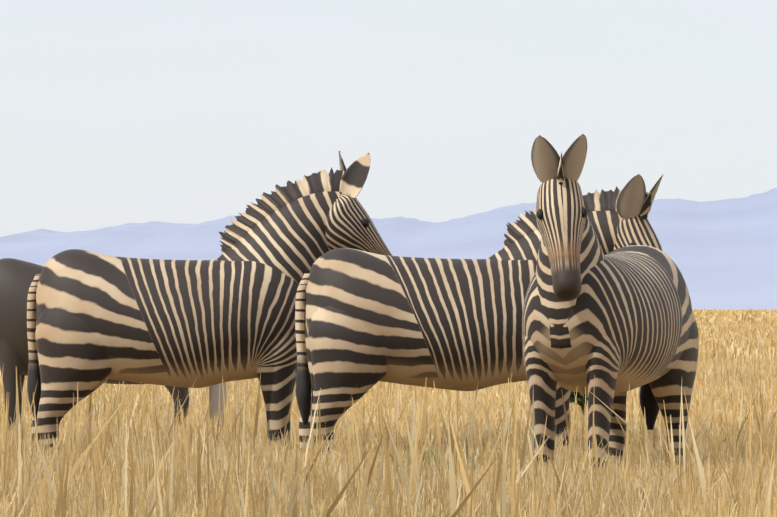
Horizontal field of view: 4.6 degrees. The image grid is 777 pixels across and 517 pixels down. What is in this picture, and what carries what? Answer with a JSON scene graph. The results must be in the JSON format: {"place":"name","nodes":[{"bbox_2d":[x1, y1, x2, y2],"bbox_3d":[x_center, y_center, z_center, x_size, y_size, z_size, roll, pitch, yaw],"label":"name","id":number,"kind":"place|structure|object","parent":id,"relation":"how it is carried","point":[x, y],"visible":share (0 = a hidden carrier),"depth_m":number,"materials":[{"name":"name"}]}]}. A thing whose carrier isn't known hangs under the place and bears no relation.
{"place":"outdoors","nodes":[
{"label":"outdoors","id":0,"kind":"place"},
{"bbox_2d":[0,339,776,516],"bbox_3d":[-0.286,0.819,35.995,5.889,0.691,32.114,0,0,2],"label":"grass","id":1,"kind":"structure","parent":0,"point":[236,468],"depth_m":35.47,"materials":[{"name":"beige plant"}]},
{"bbox_2d":[0,188,776,308],"bbox_3d":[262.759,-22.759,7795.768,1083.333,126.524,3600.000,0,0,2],"label":"mountains","id":2,"kind":"structure","parent":0,"point":[721,254],"depth_m":6915.46,"materials":[{"name":"blue stone"}]},
{"bbox_2d":[0,309,776,383],"bbox_3d":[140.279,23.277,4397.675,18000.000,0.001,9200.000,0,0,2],"label":"ground","id":3,"kind":"structure","parent":0,"point":[692,309],"depth_m":5414.41,"materials":[{"name":"beige plant"}]},
{"bbox_2d":[0,258,226,430],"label":"wildebeest","id":4,"kind":"object","parent":3,"relation":"on","point":[17,276],"visible":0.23,"depth_m":55.91},
{"bbox_2d":[27,151,391,453],"bbox_3d":[-0.828,0.351,46.025,1.823,1.728,0.627,0,0,2],"label":"zebra","id":5,"kind":"object","parent":3,"relation":"on","point":[98,319],"visible":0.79,"depth_m":45.83},
{"bbox_2d":[295,173,662,454],"bbox_3d":[0.463,0.409,44.998,1.795,1.602,0.626,0,0,-4],"label":"zebra","id":6,"kind":"object","parent":3,"relation":"on","point":[365,321],"visible":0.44,"depth_m":44.75},
{"bbox_2d":[570,391,587,416],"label":"shrub","id":7,"kind":"object","parent":3,"relation":"on","point":[580,400],"visible":0.1,"depth_m":65.89,"materials":[{"name":"green plant"}]},
{"bbox_2d":[522,134,698,470],"bbox_3d":[0.927,0.331,42.414,0.626,1.732,1.549,0,0,19],"label":"zebra","id":8,"kind":"object","parent":3,"relation":"on","point":[616,322],"visible":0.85,"depth_m":41.96},
{"bbox_2d":[692,308,776,323],"bbox_3d":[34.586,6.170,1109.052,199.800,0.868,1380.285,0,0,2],"label":"grass","id":9,"kind":"structure","parent":3,"relation":"on","point":[737,315],"depth_m":524.11,"materials":[{"name":"beige plant"}]},
{"bbox_2d":[0,0,776,236],"label":"sky","id":10,"kind":"structure","parent":0,"point":[113,112],"materials":[{"name":"white"}]},
{"bbox_2d":[351,435,547,477],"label":"weedy grass","id":11,"kind":"structure","parent":0,"point":[446,456],"depth_m":39.80,"materials":[{"name":"beige plant"}]},
{"bbox_2d":[696,319,776,363],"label":"grass","id":12,"kind":"structure","parent":0,"point":[745,336],"depth_m":189.87,"materials":[{"name":"beige plant"}]}
]}

